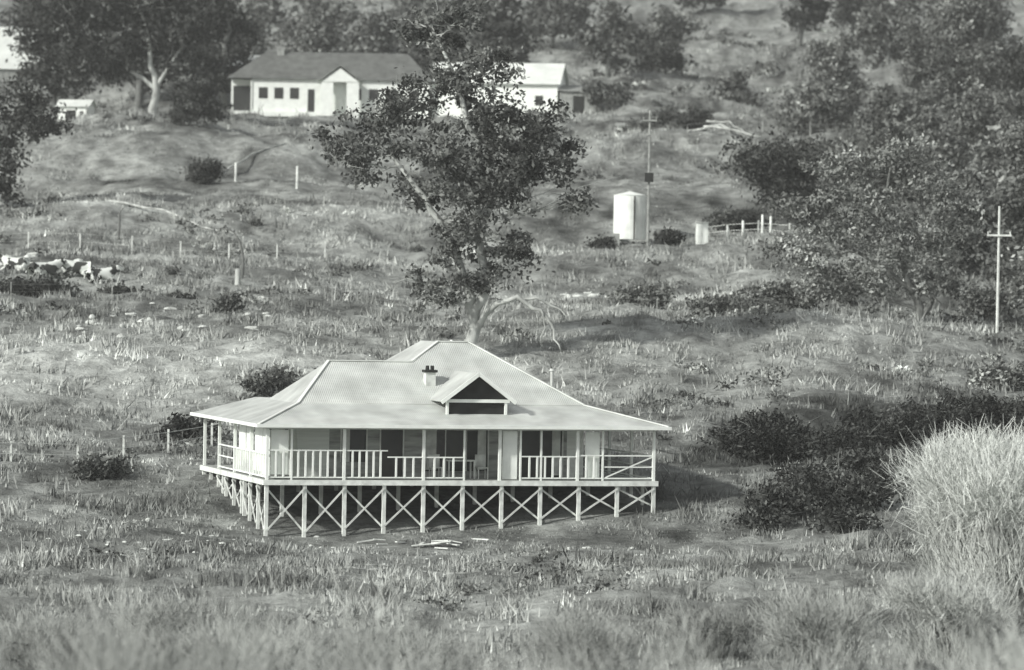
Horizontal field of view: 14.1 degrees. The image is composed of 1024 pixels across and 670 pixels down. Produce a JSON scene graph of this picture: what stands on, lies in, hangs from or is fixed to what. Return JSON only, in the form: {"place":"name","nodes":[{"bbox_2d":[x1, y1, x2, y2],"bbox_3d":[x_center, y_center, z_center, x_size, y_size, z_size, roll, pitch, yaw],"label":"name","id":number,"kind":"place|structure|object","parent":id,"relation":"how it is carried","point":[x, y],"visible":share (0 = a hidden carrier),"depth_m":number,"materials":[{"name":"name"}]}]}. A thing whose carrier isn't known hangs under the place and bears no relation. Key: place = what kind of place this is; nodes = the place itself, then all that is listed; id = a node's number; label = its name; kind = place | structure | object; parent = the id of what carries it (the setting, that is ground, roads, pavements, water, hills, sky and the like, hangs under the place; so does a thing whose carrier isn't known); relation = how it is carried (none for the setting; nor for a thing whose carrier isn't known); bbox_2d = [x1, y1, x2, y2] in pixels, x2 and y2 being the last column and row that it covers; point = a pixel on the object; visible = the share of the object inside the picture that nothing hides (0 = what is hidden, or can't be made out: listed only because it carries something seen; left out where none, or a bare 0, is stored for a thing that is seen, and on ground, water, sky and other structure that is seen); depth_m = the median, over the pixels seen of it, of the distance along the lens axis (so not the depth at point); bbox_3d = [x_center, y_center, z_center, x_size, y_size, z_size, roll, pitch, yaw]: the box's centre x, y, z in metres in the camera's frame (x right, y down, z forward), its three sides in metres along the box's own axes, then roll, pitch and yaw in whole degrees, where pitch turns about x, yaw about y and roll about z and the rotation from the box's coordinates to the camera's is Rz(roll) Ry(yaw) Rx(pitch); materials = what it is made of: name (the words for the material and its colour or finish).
{"place":"outdoors","nodes":[
{"label":"outdoors","id":0,"kind":"place"},
{"bbox_2d":[0,0,1023,669],"bbox_3d":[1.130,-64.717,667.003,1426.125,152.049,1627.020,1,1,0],"label":"ground","id":1,"kind":"structure","parent":0,"point":[760,20],"depth_m":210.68,"materials":[{"name":"plant"}]},
{"bbox_2d":[0,27,68,82],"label":"iron roofed shed","id":2,"kind":"structure","parent":1,"relation":"on","point":[8,68],"depth_m":415.18,"materials":[{"name":"white metal"}]},
{"bbox_2d":[0,75,76,206],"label":"eucalyptus tree","id":3,"kind":"object","parent":1,"relation":"on","point":[33,104],"visible":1,"depth_m":287.40,"materials":[{"name":"plant"}]},
{"bbox_2d":[0,271,82,297],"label":"shrub","id":4,"kind":"object","parent":1,"relation":"on","point":[23,286],"visible":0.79,"depth_m":235.09,"materials":[{"name":"grey plant"}]},
{"bbox_2d":[0,0,103,114],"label":"tree","id":5,"kind":"object","parent":1,"relation":"on","point":[45,64],"visible":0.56,"depth_m":366.70,"materials":[{"name":"plant"}]},
{"bbox_2d":[0,605,117,669],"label":"tall grass","id":6,"kind":"object","parent":1,"relation":"on","point":[18,637],"visible":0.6,"depth_m":117.57,"materials":[{"name":"grey plant"}]},
{"bbox_2d":[56,99,97,120],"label":"white outbuilding","id":7,"kind":"structure","parent":1,"relation":"on","point":[72,104],"depth_m":359.94,"materials":[{"name":"paint"}]},
{"bbox_2d":[0,603,184,669],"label":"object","id":8,"kind":"object","parent":1,"relation":"on","point":[69,651],"visible":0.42,"depth_m":74.68,"materials":[{"name":"plant"}]},
{"bbox_2d":[61,447,145,480],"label":"shrub","id":9,"kind":"object","parent":1,"relation":"on","point":[93,467],"visible":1,"depth_m":169.41,"materials":[{"name":"grey plant"}]},
{"bbox_2d":[32,0,219,115],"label":"tree","id":10,"kind":"object","parent":1,"relation":"on","point":[177,31],"visible":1,"depth_m":353.09,"materials":[{"name":"plant"}]},
{"bbox_2d":[85,0,195,110],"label":"tree","id":11,"kind":"object","parent":1,"relation":"on","point":[141,90],"visible":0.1,"depth_m":381.71,"materials":[{"name":"plant"}]},
{"bbox_2d":[96,590,223,661],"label":"clump","id":12,"kind":"object","parent":1,"relation":"on","point":[174,612],"visible":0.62,"depth_m":123.74,"materials":[{"name":"plant"}]},
{"bbox_2d":[2,546,349,669],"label":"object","id":13,"kind":"object","parent":1,"relation":"on","point":[125,652],"visible":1,"depth_m":70.25,"materials":[{"name":"plant"}]},
{"bbox_2d":[154,410,230,441],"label":"shrub","id":14,"kind":"object","parent":1,"relation":"on","point":[177,422],"visible":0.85,"depth_m":181.51,"materials":[{"name":"grey plant"}]},
{"bbox_2d":[160,72,233,126],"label":"shrub","id":15,"kind":"object","parent":1,"relation":"on","point":[202,102],"visible":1,"depth_m":337.54,"materials":[{"name":"grey plant"}]},
{"bbox_2d":[175,150,228,184],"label":"shrub","id":16,"kind":"object","parent":1,"relation":"on","point":[207,170],"visible":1,"depth_m":307.25,"materials":[{"name":"grey plant"}]},
{"bbox_2d":[169,0,260,111],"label":"tree","id":17,"kind":"object","parent":1,"relation":"on","point":[225,44],"visible":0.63,"depth_m":377.08,"materials":[{"name":"plant"}]},
{"bbox_2d":[206,289,250,311],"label":"shrub","id":18,"kind":"object","parent":1,"relation":"on","point":[229,303],"visible":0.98,"depth_m":223.54,"materials":[{"name":"grey plant"}]},
{"bbox_2d":[163,611,337,669],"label":"clump","id":19,"kind":"object","parent":1,"relation":"on","point":[213,636],"visible":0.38,"depth_m":115.73,"materials":[{"name":"plant"}]},
{"bbox_2d":[231,0,294,54],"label":"hillside tree","id":20,"kind":"object","parent":1,"relation":"on","point":[265,10],"visible":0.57,"depth_m":437.44,"materials":[{"name":"grey plant"}]},
{"bbox_2d":[235,358,316,399],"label":"shrub","id":21,"kind":"object","parent":1,"relation":"on","point":[262,383],"visible":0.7,"depth_m":195.42,"materials":[{"name":"grey plant"}]},
{"bbox_2d":[120,551,470,669],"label":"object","id":22,"kind":"object","parent":1,"relation":"on","point":[346,660],"visible":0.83,"depth_m":74.71,"materials":[{"name":"plant"}]},
{"bbox_2d":[283,2,358,52],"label":"hillside tree","id":23,"kind":"object","parent":1,"relation":"on","point":[318,25],"visible":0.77,"depth_m":414.72,"materials":[{"name":"grey plant"}]},
{"bbox_2d":[265,0,376,52],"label":"hillside tree","id":24,"kind":"object","parent":1,"relation":"on","point":[334,8],"visible":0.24,"depth_m":458.22,"materials":[{"name":"grey plant"}]},
{"bbox_2d":[227,47,432,122],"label":"white farmhouse","id":25,"kind":"object","parent":1,"relation":"on","point":[281,82],"visible":0.73,"depth_m":370.96,"materials":[{"name":"paint"}]},
{"bbox_2d":[233,86,417,111],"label":"windows","id":26,"kind":"structure","parent":25,"relation":"in","point":[241,94],"depth_m":370.92,"materials":[{"name":"black glass"}]},
{"bbox_2d":[332,6,404,52],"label":"hillside tree","id":27,"kind":"object","parent":1,"relation":"on","point":[375,34],"visible":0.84,"depth_m":402.40,"materials":[{"name":"grey plant"}]},
{"bbox_2d":[39,291,747,574],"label":"scattered stones","id":28,"kind":"object","parent":1,"relation":"on","point":[247,327],"visible":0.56,"depth_m":213.18,"materials":[{"name":"grey stone"}]},
{"bbox_2d":[369,0,449,36],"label":"hillside tree","id":29,"kind":"object","parent":1,"relation":"on","point":[400,5],"visible":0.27,"depth_m":501.99,"materials":[{"name":"grey plant"}]},
{"bbox_2d":[327,620,495,669],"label":"clump","id":30,"kind":"object","parent":1,"relation":"on","point":[445,659],"visible":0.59,"depth_m":117.72,"materials":[{"name":"plant"}]},
{"bbox_2d":[190,340,671,536],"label":"verandah homestead","id":31,"kind":"structure","parent":1,"relation":"on","point":[437,414],"depth_m":163.91,"materials":[{"name":"white paint"}]},
{"bbox_2d":[269,429,561,476],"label":"window glass","id":32,"kind":"structure","parent":31,"relation":"in","point":[391,440],"depth_m":164.71,"materials":[{"name":"grey glass"}]},
{"bbox_2d":[394,0,472,73],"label":"hillside tree","id":33,"kind":"object","parent":1,"relation":"on","point":[414,56],"visible":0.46,"depth_m":420.44,"materials":[{"name":"grey plant"}]},
{"bbox_2d":[306,606,607,669],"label":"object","id":34,"kind":"object","parent":1,"relation":"on","point":[473,668],"visible":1,"depth_m":69.42,"materials":[{"name":"plant"}]},
{"bbox_2d":[307,0,619,350],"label":"gum tree","id":35,"kind":"object","parent":1,"relation":"on","point":[522,167],"visible":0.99,"depth_m":205.48,"materials":[{"name":"grey plant"}]},
{"bbox_2d":[430,62,568,118],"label":"white barn","id":36,"kind":"structure","parent":1,"relation":"on","point":[544,81],"depth_m":370.97,"materials":[{"name":"paint"}]},
{"bbox_2d":[464,0,552,62],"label":"hillside tree","id":37,"kind":"object","parent":1,"relation":"on","point":[505,25],"visible":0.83,"depth_m":409.37,"materials":[{"name":"grey plant"}]},
{"bbox_2d":[0,4,1023,669],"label":"scrub","id":38,"kind":"object","parent":1,"relation":"on","point":[592,172],"visible":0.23,"depth_m":219.54,"materials":[{"name":"grey plant"}]},
{"bbox_2d":[518,0,600,48],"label":"hillside tree","id":39,"kind":"object","parent":1,"relation":"on","point":[555,25],"visible":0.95,"depth_m":448.70,"materials":[{"name":"grey plant"}]},
{"bbox_2d":[558,85,601,114],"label":"lean to shed","id":40,"kind":"object","parent":1,"relation":"on","point":[574,97],"visible":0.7,"depth_m":369.75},
{"bbox_2d":[515,589,664,669],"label":"tall grass","id":41,"kind":"object","parent":1,"relation":"on","point":[574,624],"visible":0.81,"depth_m":113.15,"materials":[{"name":"grey plant"}]},
{"bbox_2d":[564,0,637,77],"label":"hillside tree","id":42,"kind":"object","parent":1,"relation":"on","point":[602,43],"visible":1,"depth_m":405.49,"materials":[{"name":"grey plant"}]},
{"bbox_2d":[580,78,637,110],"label":"shrub","id":43,"kind":"object","parent":1,"relation":"on","point":[609,94],"visible":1,"depth_m":368.56,"materials":[{"name":"grey plant"}]},
{"bbox_2d":[458,555,777,669],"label":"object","id":44,"kind":"object","parent":1,"relation":"on","point":[660,662],"visible":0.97,"depth_m":75.08,"materials":[{"name":"plant"}]},
{"bbox_2d":[607,191,649,245],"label":"water tank","id":45,"kind":"object","parent":1,"relation":"on","point":[630,216],"visible":0.78,"depth_m":269.96,"materials":[{"name":"metal"}]},
{"bbox_2d":[603,16,658,54],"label":"hillside tree","id":46,"kind":"object","parent":1,"relation":"on","point":[632,37],"visible":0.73,"depth_m":448.72,"materials":[{"name":"grey plant"}]},
{"bbox_2d":[599,280,679,308],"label":"shrub","id":47,"kind":"object","parent":1,"relation":"on","point":[640,293],"visible":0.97,"depth_m":233.28,"materials":[{"name":"grey plant"}]},
{"bbox_2d":[624,104,692,131],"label":"shrub","id":48,"kind":"object","parent":1,"relation":"on","point":[666,116],"visible":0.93,"depth_m":347.94,"materials":[{"name":"grey plant"}]},
{"bbox_2d":[621,32,705,74],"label":"hillside tree","id":49,"kind":"object","parent":1,"relation":"on","point":[659,56],"visible":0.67,"depth_m":420.33,"materials":[{"name":"grey plant"}]},
{"bbox_2d":[644,2,710,43],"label":"hillside tree","id":50,"kind":"object","parent":1,"relation":"on","point":[673,25],"visible":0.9,"depth_m":459.10,"materials":[{"name":"grey plant"}]},
{"bbox_2d":[649,597,784,666],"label":"tall grass","id":51,"kind":"object","parent":1,"relation":"on","point":[732,628],"visible":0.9,"depth_m":123.65,"materials":[{"name":"grey plant"}]},
{"bbox_2d":[693,417,771,459],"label":"gully shrub","id":52,"kind":"object","parent":1,"relation":"on","point":[720,437],"visible":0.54,"depth_m":180.34,"materials":[{"name":"grey plant"}]},
{"bbox_2d":[667,286,798,316],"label":"shrub","id":53,"kind":"object","parent":1,"relation":"on","point":[719,304],"visible":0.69,"depth_m":228.77,"materials":[{"name":"grey plant"}]},
{"bbox_2d":[703,69,770,107],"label":"hillside tree","id":54,"kind":"object","parent":1,"relation":"on","point":[733,88],"visible":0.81,"depth_m":393.74,"materials":[{"name":"grey plant"}]},
{"bbox_2d":[700,205,781,231],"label":"shrub","id":55,"kind":"object","parent":1,"relation":"on","point":[724,218],"visible":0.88,"depth_m":272.98,"materials":[{"name":"grey plant"}]},
{"bbox_2d":[722,494,801,532],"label":"gully shrub","id":56,"kind":"object","parent":1,"relation":"on","point":[763,516],"visible":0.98,"depth_m":160.81,"materials":[{"name":"grey plant"}]},
{"bbox_2d":[723,418,806,462],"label":"gully shrub","id":57,"kind":"object","parent":1,"relation":"on","point":[753,436],"visible":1,"depth_m":178.31,"materials":[{"name":"black plant"}]},
{"bbox_2d":[697,126,839,226],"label":"orchard tree","id":58,"kind":"object","parent":1,"relation":"on","point":[775,169],"visible":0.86,"depth_m":276.43,"materials":[{"name":"grey plant"}]},
{"bbox_2d":[758,418,812,464],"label":"gully shrub","id":59,"kind":"object","parent":1,"relation":"on","point":[799,427],"visible":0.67,"depth_m":179.32,"materials":[{"name":"grey plant"}]},
{"bbox_2d":[737,275,836,309],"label":"shrub","id":60,"kind":"object","parent":1,"relation":"on","point":[771,290],"visible":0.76,"depth_m":232.26,"materials":[{"name":"grey plant"}]},
{"bbox_2d":[756,468,831,520],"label":"gully shrub","id":61,"kind":"object","parent":1,"relation":"on","point":[791,494],"visible":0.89,"depth_m":162.22,"materials":[{"name":"black plant"}]},
{"bbox_2d":[780,0,836,46],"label":"tree","id":62,"kind":"object","parent":1,"relation":"on","point":[817,10],"visible":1,"depth_m":458.63,"materials":[{"name":"plant"}]},
{"bbox_2d":[758,77,860,136],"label":"grey gum tree","id":63,"kind":"object","parent":1,"relation":"on","point":[825,107],"visible":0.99,"depth_m":340.77,"materials":[{"name":"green plant"}]},
{"bbox_2d":[752,68,867,134],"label":"grey gum tree","id":64,"kind":"object","parent":1,"relation":"on","point":[830,86],"visible":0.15,"depth_m":355.01,"materials":[{"name":"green plant"}]},
{"bbox_2d":[740,576,898,669],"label":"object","id":65,"kind":"object","parent":1,"relation":"on","point":[821,625],"visible":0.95,"depth_m":117.11,"materials":[{"name":"plant"}]},
{"bbox_2d":[774,431,868,461],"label":"gully shrub","id":66,"kind":"object","parent":1,"relation":"on","point":[828,446],"visible":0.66,"depth_m":178.10,"materials":[{"name":"grey plant"}]},
{"bbox_2d":[787,448,858,509],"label":"gully shrub","id":67,"kind":"object","parent":1,"relation":"on","point":[832,476],"visible":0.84,"depth_m":163.76,"materials":[{"name":"grey plant"}]},
{"bbox_2d":[775,423,873,459],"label":"gully shrub","id":68,"kind":"object","parent":1,"relation":"on","point":[840,430],"visible":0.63,"depth_m":178.76,"materials":[{"name":"grey plant"}]},
{"bbox_2d":[798,26,878,114],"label":"grey gum tree","id":69,"kind":"object","parent":1,"relation":"on","point":[834,63],"visible":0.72,"depth_m":380.59,"materials":[{"name":"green plant"}]},
{"bbox_2d":[804,133,880,198],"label":"grey gum tree","id":70,"kind":"object","parent":1,"relation":"on","point":[835,145],"visible":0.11,"depth_m":308.53,"materials":[{"name":"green plant"}]},
{"bbox_2d":[805,493,890,534],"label":"gully shrub","id":71,"kind":"object","parent":1,"relation":"on","point":[859,520],"visible":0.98,"depth_m":158.97,"materials":[{"name":"grey plant"}]},
{"bbox_2d":[814,438,898,476],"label":"gully shrub","id":72,"kind":"object","parent":1,"relation":"on","point":[857,457],"visible":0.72,"depth_m":168.70,"materials":[{"name":"grey plant"}]},
{"bbox_2d":[829,0,887,36],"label":"hillside tree","id":73,"kind":"object","parent":1,"relation":"on","point":[842,13],"visible":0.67,"depth_m":488.09,"materials":[{"name":"grey plant"}]},
{"bbox_2d":[829,404,898,450],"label":"gully shrub","id":74,"kind":"object","parent":1,"relation":"on","point":[870,435],"visible":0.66,"depth_m":179.73,"materials":[{"name":"grey plant"}]},
{"bbox_2d":[716,604,1020,669],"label":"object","id":75,"kind":"object","parent":1,"relation":"on","point":[874,659],"visible":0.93,"depth_m":76.59,"materials":[{"name":"plant"}]},
{"bbox_2d":[828,465,912,512],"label":"gully shrub","id":76,"kind":"object","parent":1,"relation":"on","point":[871,493],"visible":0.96,"depth_m":162.91,"materials":[{"name":"black plant"}]},
{"bbox_2d":[748,133,1002,321],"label":"spreading tree","id":77,"kind":"object","parent":1,"relation":"on","point":[927,237],"visible":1,"depth_m":226.56,"materials":[{"name":"grey plant"}]},
{"bbox_2d":[831,83,943,161],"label":"grey gum tree","id":78,"kind":"object","parent":1,"relation":"on","point":[895,105],"visible":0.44,"depth_m":330.70,"materials":[{"name":"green plant"}]},
{"bbox_2d":[830,109,946,202],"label":"grey gum tree","id":79,"kind":"object","parent":1,"relation":"on","point":[889,128],"visible":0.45,"depth_m":290.95,"materials":[{"name":"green plant"}]},
{"bbox_2d":[848,0,930,70],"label":"hillside tree","id":80,"kind":"object","parent":1,"relation":"on","point":[876,35],"visible":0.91,"depth_m":421.46,"materials":[{"name":"grey plant"}]},
{"bbox_2d":[855,449,930,493],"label":"gully shrub","id":81,"kind":"object","parent":1,"relation":"on","point":[880,469],"visible":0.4,"depth_m":165.66,"materials":[{"name":"grey plant"}]},
{"bbox_2d":[864,395,946,449],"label":"gully shrub","id":82,"kind":"object","parent":1,"relation":"on","point":[901,420],"visible":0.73,"depth_m":181.76,"materials":[{"name":"black plant"}]},
{"bbox_2d":[885,12,952,115],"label":"grey gum tree","id":83,"kind":"object","parent":1,"relation":"on","point":[914,81],"visible":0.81,"depth_m":363.26,"materials":[{"name":"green plant"}]},
{"bbox_2d":[889,259,964,296],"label":"shrub","id":84,"kind":"object","parent":1,"relation":"on","point":[924,270],"visible":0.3,"depth_m":249.59,"materials":[{"name":"grey plant"}]},
{"bbox_2d":[894,98,976,197],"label":"grey gum tree","id":85,"kind":"object","parent":1,"relation":"on","point":[942,143],"visible":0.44,"depth_m":308.23,"materials":[{"name":"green plant"}]},
{"bbox_2d":[852,563,1023,669],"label":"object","id":86,"kind":"object","parent":1,"relation":"on","point":[1019,665],"visible":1,"depth_m":71.88,"materials":[{"name":"grey plant"}]},
{"bbox_2d":[872,412,1023,601],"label":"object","id":87,"kind":"object","parent":1,"relation":"on","point":[977,506],"visible":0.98,"depth_m":136.43,"materials":[{"name":"grey plant"}]},
{"bbox_2d":[872,558,1023,669],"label":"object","id":88,"kind":"object","parent":1,"relation":"on","point":[943,591],"visible":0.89,"depth_m":123.09,"materials":[{"name":"plant"}]},
{"bbox_2d":[907,155,1018,275],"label":"grey gum tree","id":89,"kind":"object","parent":1,"relation":"on","point":[973,180],"visible":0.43,"depth_m":258.80,"materials":[{"name":"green plant"}]},
{"bbox_2d":[916,0,1023,122],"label":"grey gum tree","id":90,"kind":"object","parent":1,"relation":"on","point":[972,55],"visible":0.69,"depth_m":365.34,"materials":[{"name":"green plant"}]},
{"bbox_2d":[932,384,1015,436],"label":"gully shrub","id":91,"kind":"object","parent":1,"relation":"on","point":[984,405],"visible":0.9,"depth_m":185.37,"materials":[{"name":"black plant"}]},
{"bbox_2d":[940,402,1011,440],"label":"gully shrub","id":92,"kind":"object","parent":1,"relation":"on","point":[964,416],"visible":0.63,"depth_m":184.65,"materials":[{"name":"grey plant"}]},
{"bbox_2d":[936,76,1019,175],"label":"grey gum tree","id":93,"kind":"object","parent":1,"relation":"on","point":[977,115],"visible":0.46,"depth_m":326.30,"materials":[{"name":"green plant"}]},
{"bbox_2d":[952,279,1023,320],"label":"shrub","id":94,"kind":"object","parent":1,"relation":"on","point":[979,303],"visible":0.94,"depth_m":237.42,"materials":[{"name":"grey plant"}]},
{"bbox_2d":[963,172,1023,292],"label":"grey gum tree","id":95,"kind":"object","parent":1,"relation":"on","point":[1015,206],"visible":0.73,"depth_m":251.16,"materials":[{"name":"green plant"}]},
{"bbox_2d":[964,88,1023,187],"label":"grey gum tree","id":96,"kind":"object","parent":1,"relation":"on","point":[1016,112],"visible":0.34,"depth_m":296.92,"materials":[{"name":"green plant"}]},
{"bbox_2d":[966,357,1023,390],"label":"shrub","id":97,"kind":"object","parent":1,"relation":"on","point":[994,371],"visible":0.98,"depth_m":201.63,"materials":[{"name":"grey plant"}]},
{"bbox_2d":[968,116,1023,237],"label":"grey gum tree","id":98,"kind":"object","parent":1,"relation":"on","point":[1013,141],"visible":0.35,"depth_m":272.41,"materials":[{"name":"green plant"}]},
{"bbox_2d":[984,0,1023,38],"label":"hillside tree","id":99,"kind":"object","parent":1,"relation":"on","point":[1005,13],"visible":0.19,"depth_m":467.31,"materials":[{"name":"grey plant"}]},
{"bbox_2d":[986,38,1023,140],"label":"grey gum tree","id":100,"kind":"object","parent":1,"relation":"on","point":[1014,74],"visible":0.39,"depth_m":335.03,"materials":[{"name":"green plant"}]},
{"bbox_2d":[1000,258,1023,300],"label":"shrub","id":101,"kind":"object","parent":1,"relation":"on","point":[1014,280],"visible":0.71,"depth_m":245.97,"materials":[{"name":"plant"}]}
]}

